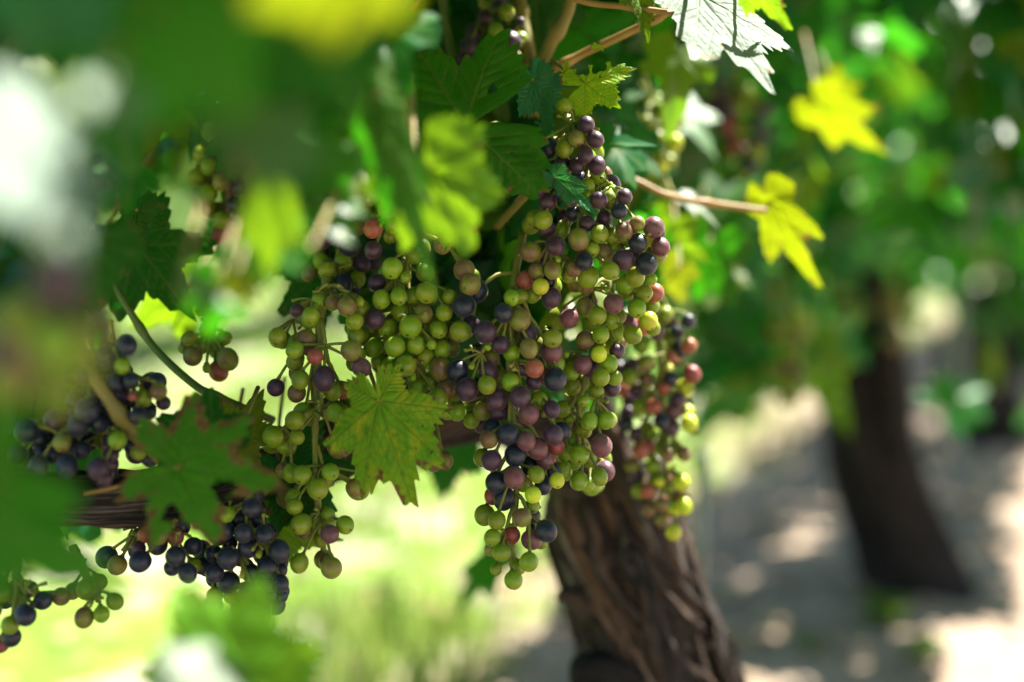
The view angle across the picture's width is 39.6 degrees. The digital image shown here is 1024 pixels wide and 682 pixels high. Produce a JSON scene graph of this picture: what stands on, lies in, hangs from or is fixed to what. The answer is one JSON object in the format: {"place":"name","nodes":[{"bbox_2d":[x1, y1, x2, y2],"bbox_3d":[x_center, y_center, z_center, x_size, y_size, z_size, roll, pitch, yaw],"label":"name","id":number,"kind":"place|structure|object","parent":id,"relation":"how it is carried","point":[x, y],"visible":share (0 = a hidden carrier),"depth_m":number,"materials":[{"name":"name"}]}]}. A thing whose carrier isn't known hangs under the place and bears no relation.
{"place":"outdoors","nodes":[
{"label":"outdoors","id":0,"kind":"place"},
{"bbox_2d":[10,271,997,681],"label":"grass","id":1,"kind":"structure","parent":0,"point":[382,631],"depth_m":1.72,"materials":[{"name":"green plant"}]},
{"bbox_2d":[0,208,1023,681],"bbox_3d":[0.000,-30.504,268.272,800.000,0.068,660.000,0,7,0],"label":"ground","id":2,"kind":"structure","parent":0,"point":[818,546],"depth_m":1.90,"materials":[{"name":"soil"}]},
{"bbox_2d":[91,154,282,352],"bbox_3d":[-1.146,-0.405,3.778,0.569,1.086,1.234,3,7,22],"label":"grapevine","id":3,"kind":"object","parent":2,"relation":"on","point":[180,190],"visible":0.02,"depth_m":3.87,"materials":[{"name":"green plant"}]},
{"bbox_2d":[160,166,314,333],"bbox_3d":[-0.727,-0.516,4.734,0.569,1.086,1.234,3,7,22],"label":"grapevine","id":4,"kind":"object","parent":2,"relation":"on","point":[282,285],"visible":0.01,"depth_m":4.72,"materials":[{"name":"green plant"}]},
{"bbox_2d":[0,0,999,681],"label":"grapevine","id":5,"kind":"object","parent":2,"relation":"on","point":[632,596],"visible":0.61,"depth_m":0.88,"materials":[{"name":"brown plant"}]},
{"bbox_2d":[0,403,21,499],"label":"vine leaf","id":6,"kind":"object","parent":5,"relation":"attached to","point":[9,431],"visible":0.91,"depth_m":0.41,"materials":[{"name":"green plant"}]},
{"bbox_2d":[0,578,70,652],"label":"grape bunch","id":7,"kind":"object","parent":5,"relation":"hanging from","point":[23,613],"visible":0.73,"depth_m":0.67,"materials":[{"name":"food"}]},
{"bbox_2d":[0,226,105,412],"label":"grape bunch","id":8,"kind":"object","parent":5,"relation":"hanging from","point":[37,341],"visible":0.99,"depth_m":0.37,"materials":[{"name":"green food"}]},
{"bbox_2d":[0,36,110,254],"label":"vine leaf","id":9,"kind":"object","parent":5,"relation":"attached to","point":[51,176],"visible":0.98,"depth_m":0.33,"materials":[{"name":"white plant"}]},
{"bbox_2d":[0,0,111,67],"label":"vine leaf","id":10,"kind":"object","parent":5,"relation":"attached to","point":[30,25],"visible":1,"depth_m":0.36,"materials":[{"name":"green plant"}]},
{"bbox_2d":[0,441,133,602],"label":"vine leaf","id":11,"kind":"object","parent":5,"relation":"attached to","point":[39,540],"visible":0.98,"depth_m":0.42,"materials":[{"name":"green plant"}]},
{"bbox_2d":[20,153,150,309],"bbox_3d":[-0.176,-0.045,0.629,0.056,0.078,0.062,39,0,8],"label":"vine leaf","id":12,"kind":"object","parent":5,"relation":"attached to","point":[108,251],"visible":0.65,"depth_m":0.60,"materials":[{"name":"green plant"}]},
{"bbox_2d":[12,320,170,487],"bbox_3d":[-0.201,0.029,0.681,0.080,0.082,0.060,0,7,0],"label":"grape bunch","id":13,"kind":"object","parent":5,"relation":"hanging from","point":[68,437],"visible":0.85,"depth_m":0.67,"materials":[{"name":"purple food"}]},
{"bbox_2d":[65,586,123,628],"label":"grape bunch","id":14,"kind":"object","parent":5,"relation":"hanging from","point":[85,615],"visible":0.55,"depth_m":0.68,"materials":[{"name":"green food"}]},
{"bbox_2d":[74,0,154,128],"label":"vine leaf","id":15,"kind":"object","parent":5,"relation":"attached to","point":[126,100],"visible":1,"depth_m":0.34,"materials":[{"name":"green plant"}]},
{"bbox_2d":[115,147,160,278],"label":"vine leaf","id":16,"kind":"object","parent":5,"relation":"attached to","point":[147,208],"visible":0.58,"depth_m":0.73,"materials":[{"name":"green plant"}]},
{"bbox_2d":[96,518,201,582],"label":"grape bunch","id":17,"kind":"object","parent":5,"relation":"hanging from","point":[140,558],"visible":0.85,"depth_m":0.69,"materials":[{"name":"food"}]},
{"bbox_2d":[90,191,217,321],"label":"vine leaf","id":18,"kind":"object","parent":5,"relation":"attached to","point":[156,274],"visible":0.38,"depth_m":0.76,"materials":[{"name":"green plant"}]},
{"bbox_2d":[35,0,284,138],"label":"vine leaf","id":19,"kind":"object","parent":5,"relation":"attached to","point":[188,57],"visible":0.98,"depth_m":0.37,"materials":[{"name":"green plant"}]},
{"bbox_2d":[130,246,214,338],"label":"vine leaf","id":20,"kind":"object","parent":5,"relation":"attached to","point":[150,312],"visible":0.19,"depth_m":0.87,"materials":[{"name":"plant"}]},
{"bbox_2d":[84,391,288,551],"bbox_3d":[-0.160,0.056,0.634,0.125,0.064,0.045,3,7,22],"label":"vine leaf","id":21,"kind":"object","parent":5,"relation":"attached to","point":[194,448],"visible":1,"depth_m":0.62,"materials":[{"name":"green plant"}]},
{"bbox_2d":[150,642,250,681],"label":"vine leaf","id":22,"kind":"object","parent":5,"relation":"attached to","point":[205,662],"visible":1,"depth_m":0.45,"materials":[{"name":"plant"}]},
{"bbox_2d":[155,385,259,485],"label":"vine leaf","id":23,"kind":"object","parent":5,"relation":"attached to","point":[214,410],"visible":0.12,"depth_m":0.66,"materials":[{"name":"green plant"}]},
{"bbox_2d":[178,324,238,381],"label":"grape bunch","id":24,"kind":"object","parent":5,"relation":"hanging from","point":[193,348],"visible":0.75,"depth_m":0.74,"materials":[{"name":"green food"}]},
{"bbox_2d":[179,196,237,309],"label":"vine leaf","id":25,"kind":"object","parent":5,"relation":"attached to","point":[202,291],"visible":1,"depth_m":0.46,"materials":[{"name":"green plant"}]},
{"bbox_2d":[178,176,250,347],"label":"vine leaf","id":26,"kind":"object","parent":5,"relation":"attached to","point":[213,317],"visible":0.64,"depth_m":0.50,"materials":[{"name":"green plant"}]},
{"bbox_2d":[187,142,244,245],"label":"grape bunch","id":27,"kind":"object","parent":5,"relation":"hanging from","point":[204,182],"visible":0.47,"depth_m":0.78,"materials":[{"name":"green food"}]},
{"bbox_2d":[133,575,325,681],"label":"vine leaf","id":28,"kind":"object","parent":5,"relation":"attached to","point":[244,629],"visible":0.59,"depth_m":0.49,"materials":[{"name":"green plant"}]},
{"bbox_2d":[222,150,247,184],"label":"vine leaf","id":29,"kind":"object","parent":5,"relation":"attached to","point":[227,171],"visible":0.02,"depth_m":0.62,"materials":[{"name":"green plant"}]},
{"bbox_2d":[193,492,289,612],"bbox_3d":[-0.136,0.106,0.715,0.048,0.073,0.066,-2,7,-14],"label":"grape bunch","id":30,"kind":"object","parent":5,"relation":"hanging from","point":[260,548],"visible":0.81,"depth_m":0.69,"materials":[{"name":"food"}]},
{"bbox_2d":[220,243,265,307],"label":"vine leaf","id":31,"kind":"object","parent":5,"relation":"attached to","point":[240,286],"visible":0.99,"depth_m":0.48,"materials":[{"name":"plant"}]},
{"bbox_2d":[220,387,284,465],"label":"vine leaf","id":32,"kind":"object","parent":5,"relation":"attached to","point":[252,448],"visible":0.3,"depth_m":0.72,"materials":[{"name":"green plant"}]},
{"bbox_2d":[194,98,328,191],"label":"vine leaf","id":33,"kind":"object","parent":5,"relation":"attached to","point":[281,144],"visible":0.91,"depth_m":0.40,"materials":[{"name":"green plant"}]},
{"bbox_2d":[236,166,301,282],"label":"vine leaf","id":34,"kind":"object","parent":5,"relation":"attached to","point":[268,225],"visible":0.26,"depth_m":0.48,"materials":[{"name":"green plant"}]},
{"bbox_2d":[213,190,338,291],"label":"vine leaf","id":35,"kind":"object","parent":5,"relation":"attached to","point":[290,257],"visible":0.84,"depth_m":0.50,"materials":[{"name":"green plant"}]},
{"bbox_2d":[265,465,314,526],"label":"vine leaf","id":36,"kind":"object","parent":5,"relation":"attached to","point":[306,500],"visible":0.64,"depth_m":0.73,"materials":[{"name":"green plant"}]},
{"bbox_2d":[237,499,343,562],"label":"vine leaf","id":37,"kind":"object","parent":5,"relation":"attached to","point":[292,539],"visible":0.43,"depth_m":0.75,"materials":[{"name":"green plant"}]},
{"bbox_2d":[234,376,354,536],"bbox_3d":[-0.120,0.067,0.764,0.062,0.084,0.064,-40,0,-11],"label":"vine leaf","id":38,"kind":"object","parent":5,"relation":"attached to","point":[302,454],"visible":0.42,"depth_m":0.74,"materials":[{"name":"green plant"}]},
{"bbox_2d":[294,630,329,655],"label":"vine leaf","id":39,"kind":"object","parent":5,"relation":"attached to","point":[323,650],"visible":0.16,"depth_m":0.52,"materials":[{"name":"green plant"}]},
{"bbox_2d":[276,235,352,328],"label":"vine leaf","id":40,"kind":"object","parent":5,"relation":"attached to","point":[298,286],"visible":0.17,"depth_m":0.79,"materials":[{"name":"green plant"}]},
{"bbox_2d":[262,261,370,578],"bbox_3d":[-0.096,0.039,0.718,0.056,0.156,0.063,-3,7,-25],"label":"grape bunch","id":41,"kind":"object","parent":5,"relation":"hanging from","point":[326,389],"visible":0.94,"depth_m":0.71,"materials":[{"name":"green food"}]},
{"bbox_2d":[252,16,398,115],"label":"vine leaf","id":42,"kind":"object","parent":5,"relation":"attached to","point":[293,67],"visible":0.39,"depth_m":0.42,"materials":[{"name":"green plant"}]},
{"bbox_2d":[245,0,410,53],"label":"vine leaf","id":43,"kind":"object","parent":5,"relation":"attached to","point":[332,23],"visible":1,"depth_m":0.34,"materials":[{"name":"yellow plant"}]},
{"bbox_2d":[294,107,368,226],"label":"vine leaf","id":44,"kind":"object","parent":5,"relation":"attached to","point":[340,165],"visible":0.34,"depth_m":0.55,"materials":[{"name":"green plant"}]},
{"bbox_2d":[299,202,380,296],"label":"grape bunch","id":45,"kind":"object","parent":5,"relation":"hanging from","point":[345,258],"visible":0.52,"depth_m":0.74,"materials":[{"name":"food"}]},
{"bbox_2d":[323,363,454,506],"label":"vine leaf","id":46,"kind":"object","parent":5,"relation":"attached to","point":[384,428],"visible":1,"depth_m":0.69,"materials":[{"name":"green plant"}]},
{"bbox_2d":[343,52,438,308],"bbox_3d":[-0.053,-0.087,0.591,0.039,0.145,0.092,-1,7,-9],"label":"vine leaf","id":47,"kind":"object","parent":5,"relation":"attached to","point":[380,129],"visible":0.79,"depth_m":0.55,"materials":[{"name":"green plant"}]},
{"bbox_2d":[362,204,480,471],"bbox_3d":[-0.047,-0.013,0.746,0.063,0.154,0.093,0,7,0],"label":"grape bunch","id":48,"kind":"object","parent":5,"relation":"hanging from","point":[420,326],"visible":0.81,"depth_m":0.71,"materials":[{"name":"green food"}]},
{"bbox_2d":[360,72,506,256],"bbox_3d":[-0.041,-0.073,0.607,0.058,0.082,0.068,-29,7,-10],"label":"vine leaf","id":49,"kind":"object","parent":5,"relation":"attached to","point":[462,182],"visible":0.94,"depth_m":0.58,"materials":[{"name":"green plant"}]},
{"bbox_2d":[416,444,484,502],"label":"vine leaf","id":50,"kind":"object","parent":5,"relation":"attached to","point":[443,481],"visible":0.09,"depth_m":0.94,"materials":[{"name":"green plant"}]},
{"bbox_2d":[409,28,552,252],"bbox_3d":[-0.029,-0.099,0.729,0.097,0.121,0.062,-14,-11,5],"label":"vine leaf","id":51,"kind":"object","parent":5,"relation":"attached to","point":[515,160],"visible":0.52,"depth_m":0.70,"materials":[{"name":"green plant"}]},
{"bbox_2d":[456,0,527,65],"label":"grape bunch","id":52,"kind":"object","parent":5,"relation":"hanging from","point":[503,10],"visible":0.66,"depth_m":0.78,"materials":[{"name":"food"}]},
{"bbox_2d":[456,526,546,613],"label":"vine leaf","id":53,"kind":"object","parent":5,"relation":"attached to","point":[476,569],"visible":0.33,"depth_m":1.02,"materials":[{"name":"green plant"}]},
{"bbox_2d":[447,229,571,589],"bbox_3d":[0.001,0.033,0.720,0.063,0.176,0.061,6,9,44],"label":"grape bunch","id":54,"kind":"object","parent":5,"relation":"hanging from","point":[542,470],"visible":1,"depth_m":0.70,"materials":[{"name":"purple food"}]},
{"bbox_2d":[493,0,586,55],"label":"vine leaf","id":55,"kind":"object","parent":5,"relation":"attached to","point":[544,15],"visible":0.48,"depth_m":0.83,"materials":[{"name":"green plant"}]},
{"bbox_2d":[517,56,564,135],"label":"vine leaf","id":56,"kind":"object","parent":5,"relation":"attached to","point":[539,92],"visible":0.73,"depth_m":0.73,"materials":[{"name":"green plant"}]},
{"bbox_2d":[516,98,669,308],"bbox_3d":[0.041,-0.080,0.744,0.078,0.120,0.089,0,7,0],"label":"grape bunch","id":57,"kind":"object","parent":5,"relation":"hanging from","point":[640,258],"visible":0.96,"depth_m":0.71,"materials":[{"name":"food"}]},
{"bbox_2d":[542,163,596,215],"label":"vine leaf","id":58,"kind":"object","parent":57,"relation":"on","point":[564,184],"visible":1,"depth_m":0.69,"materials":[{"name":"green plant"}]},
{"bbox_2d":[550,42,636,117],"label":"vine leaf","id":59,"kind":"object","parent":5,"relation":"attached to","point":[600,89],"visible":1,"depth_m":0.72,"materials":[{"name":"green plant"}]},
{"bbox_2d":[548,243,663,495],"bbox_3d":[0.048,0.016,0.743,0.058,0.132,0.056,-3,7,-23],"label":"grape bunch","id":60,"kind":"object","parent":5,"relation":"hanging from","point":[614,328],"visible":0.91,"depth_m":0.73,"materials":[{"name":"green food"}]},
{"bbox_2d":[619,0,661,42],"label":"vine leaf","id":61,"kind":"object","parent":5,"relation":"attached to","point":[645,19],"visible":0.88,"depth_m":0.73,"materials":[{"name":"green plant"}]},
{"bbox_2d":[627,175,668,211],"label":"vine leaf","id":62,"kind":"object","parent":5,"relation":"attached to","point":[659,182],"visible":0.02,"depth_m":0.93,"materials":[{"name":"green plant"}]},
{"bbox_2d":[616,297,700,540],"bbox_3d":[0.084,0.041,0.835,0.052,0.143,0.065,0,7,0],"label":"grape bunch","id":63,"kind":"object","parent":5,"relation":"hanging from","point":[637,394],"visible":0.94,"depth_m":0.82,"materials":[{"name":"green food"}]},
{"bbox_2d":[633,63,684,179],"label":"grape bunch","id":64,"kind":"object","parent":5,"relation":"hanging from","point":[664,158],"visible":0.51,"depth_m":0.91,"materials":[{"name":"green food"}]},
{"bbox_2d":[654,202,700,301],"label":"vine leaf","id":65,"kind":"object","parent":5,"relation":"attached to","point":[675,280],"visible":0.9,"depth_m":0.92,"materials":[{"name":"yellow plant"}]},
{"bbox_2d":[651,201,708,262],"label":"vine leaf","id":66,"kind":"object","parent":5,"relation":"attached to","point":[684,228],"visible":0.3,"depth_m":0.94,"materials":[{"name":"green plant"}]},
{"bbox_2d":[639,82,720,160],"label":"vine leaf","id":67,"kind":"object","parent":5,"relation":"attached to","point":[696,117],"visible":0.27,"depth_m":1.00,"materials":[{"name":"white plant"}]},
{"bbox_2d":[663,172,718,227],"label":"vine leaf","id":68,"kind":"object","parent":5,"relation":"attached to","point":[694,208],"visible":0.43,"depth_m":0.88,"materials":[{"name":"plant"}]},
{"bbox_2d":[669,187,754,315],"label":"vine leaf","id":69,"kind":"object","parent":5,"relation":"hanging from","point":[725,249],"visible":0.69,"depth_m":0.98,"materials":[{"name":"green plant"}]},
{"bbox_2d":[655,0,793,94],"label":"vine leaf","id":70,"kind":"object","parent":5,"relation":"attached to","point":[705,29],"visible":0.97,"depth_m":0.70,"materials":[{"name":"white plant"}]},
{"bbox_2d":[698,64,771,186],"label":"grape bunch","id":71,"kind":"object","parent":5,"relation":"hanging from","point":[747,150],"visible":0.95,"depth_m":1.09,"materials":[{"name":"food"}]},
{"bbox_2d":[738,237,784,303],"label":"vine leaf","id":72,"kind":"object","parent":5,"relation":"attached to","point":[751,267],"visible":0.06,"depth_m":1.08,"materials":[{"name":"green plant"}]},
{"bbox_2d":[738,0,792,30],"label":"vine leaf","id":73,"kind":"object","parent":5,"relation":"attached to","point":[774,10],"visible":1,"depth_m":0.67,"materials":[{"name":"plant"}]},
{"bbox_2d":[744,171,822,287],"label":"vine leaf","id":74,"kind":"object","parent":5,"relation":"attached to","point":[787,225],"visible":1,"depth_m":0.86,"materials":[{"name":"yellow plant"}]},
{"bbox_2d":[765,276,814,407],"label":"grape bunch","id":75,"kind":"object","parent":5,"relation":"hanging from","point":[787,369],"visible":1,"depth_m":1.30,"materials":[{"name":"green food"}]},
{"bbox_2d":[812,34,862,102],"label":"vine leaf","id":76,"kind":"object","parent":5,"relation":"attached to","point":[850,86],"visible":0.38,"depth_m":1.05,"materials":[{"name":"yellow plant"}]},
{"bbox_2d":[791,32,889,154],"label":"vine leaf","id":77,"kind":"object","parent":5,"relation":"attached to","point":[835,116],"visible":1,"depth_m":1.00,"materials":[{"name":"yellow plant"}]},
{"bbox_2d":[878,254,914,349],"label":"grape bunch","id":78,"kind":"object","parent":5,"relation":"hanging from","point":[895,299],"visible":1,"depth_m":1.63,"materials":[{"name":"green food"}]},
{"bbox_2d":[941,5,983,47],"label":"vine leaf","id":79,"kind":"object","parent":5,"relation":"attached to","point":[981,44],"visible":0.03,"depth_m":1.55,"materials":[{"name":"green plant"}]},
{"bbox_2d":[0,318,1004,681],"bbox_3d":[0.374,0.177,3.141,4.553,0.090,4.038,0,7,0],"label":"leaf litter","id":80,"kind":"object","parent":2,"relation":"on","point":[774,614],"visible":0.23,"depth_m":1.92,"materials":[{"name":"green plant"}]},
{"bbox_2d":[284,326,1023,681],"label":"pebbles","id":81,"kind":"object","parent":2,"relation":"on","point":[986,584],"visible":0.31,"depth_m":1.84,"materials":[{"name":"beige stone"}]},
{"bbox_2d":[694,450,709,577],"bbox_3d":[0.155,0.262,1.184,0.013,0.348,0.012,0,7,0],"label":"vine stake","id":82,"kind":"object","parent":2,"relation":"on","point":[702,487],"visible":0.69,"depth_m":1.17,"materials":[{"name":"paint"}]},
{"bbox_2d":[789,629,830,654],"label":"weed","id":83,"kind":"object","parent":2,"relation":"on","point":[800,638],"visible":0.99,"depth_m":1.54,"materials":[{"name":"green plant"}]},
{"bbox_2d":[647,0,1023,604],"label":"grapevine","id":84,"kind":"object","parent":2,"relation":"on","point":[902,542],"visible":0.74,"depth_m":1.53,"materials":[{"name":"green plant"}]},
{"bbox_2d":[767,274,780,307],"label":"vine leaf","id":85,"kind":"object","parent":84,"relation":"hanging from","point":[774,293],"visible":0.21,"depth_m":1.41,"materials":[{"name":"green plant"}]},
{"bbox_2d":[806,296,865,366],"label":"vine leaf","id":86,"kind":"object","parent":84,"relation":"attached to","point":[849,346],"visible":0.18,"depth_m":1.55,"materials":[{"name":"green plant"}]},
{"bbox_2d":[837,20,908,80],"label":"vine leaf","id":87,"kind":"object","parent":84,"relation":"attached to","point":[877,41],"visible":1,"depth_m":1.25,"materials":[{"name":"green plant"}]},
{"bbox_2d":[920,160,948,195],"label":"vine leaf","id":88,"kind":"object","parent":84,"relation":"attached to","point":[935,180],"visible":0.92,"depth_m":1.50,"materials":[{"name":"green plant"}]},
{"bbox_2d":[940,196,989,237],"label":"vine leaf","id":89,"kind":"object","parent":84,"relation":"attached to","point":[945,202],"visible":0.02,"depth_m":1.60,"materials":[{"name":"green plant"}]},
{"bbox_2d":[980,126,1009,147],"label":"vine leaf","id":90,"kind":"object","parent":84,"relation":"attached to","point":[1005,131],"visible":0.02,"depth_m":1.57,"materials":[{"name":"white plant"}]},
{"bbox_2d":[856,591,913,626],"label":"weed","id":91,"kind":"object","parent":2,"relation":"on","point":[889,610],"visible":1,"depth_m":1.64,"materials":[{"name":"green plant"}]},
{"bbox_2d":[904,632,949,666],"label":"weed","id":92,"kind":"object","parent":2,"relation":"on","point":[929,644],"visible":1,"depth_m":1.51,"materials":[{"name":"green plant"}]},
{"bbox_2d":[868,42,1023,447],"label":"grapevine","id":93,"kind":"object","parent":2,"relation":"on","point":[940,260],"visible":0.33,"depth_m":2.72,"materials":[{"name":"green plant"}]},
{"bbox_2d":[947,187,966,480],"bbox_3d":[0.760,-0.113,2.411,0.024,0.809,0.025,0,7,0],"label":"vine stake","id":94,"kind":"object","parent":2,"relation":"on","point":[956,372],"visible":0.23,"depth_m":2.42,"materials":[{"name":"paint"}]},
{"bbox_2d":[970,238,1023,374],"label":"grapevine","id":95,"kind":"object","parent":2,"relation":"on","point":[1018,343],"visible":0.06,"depth_m":3.74,"materials":[{"name":"green plant"}]}
]}

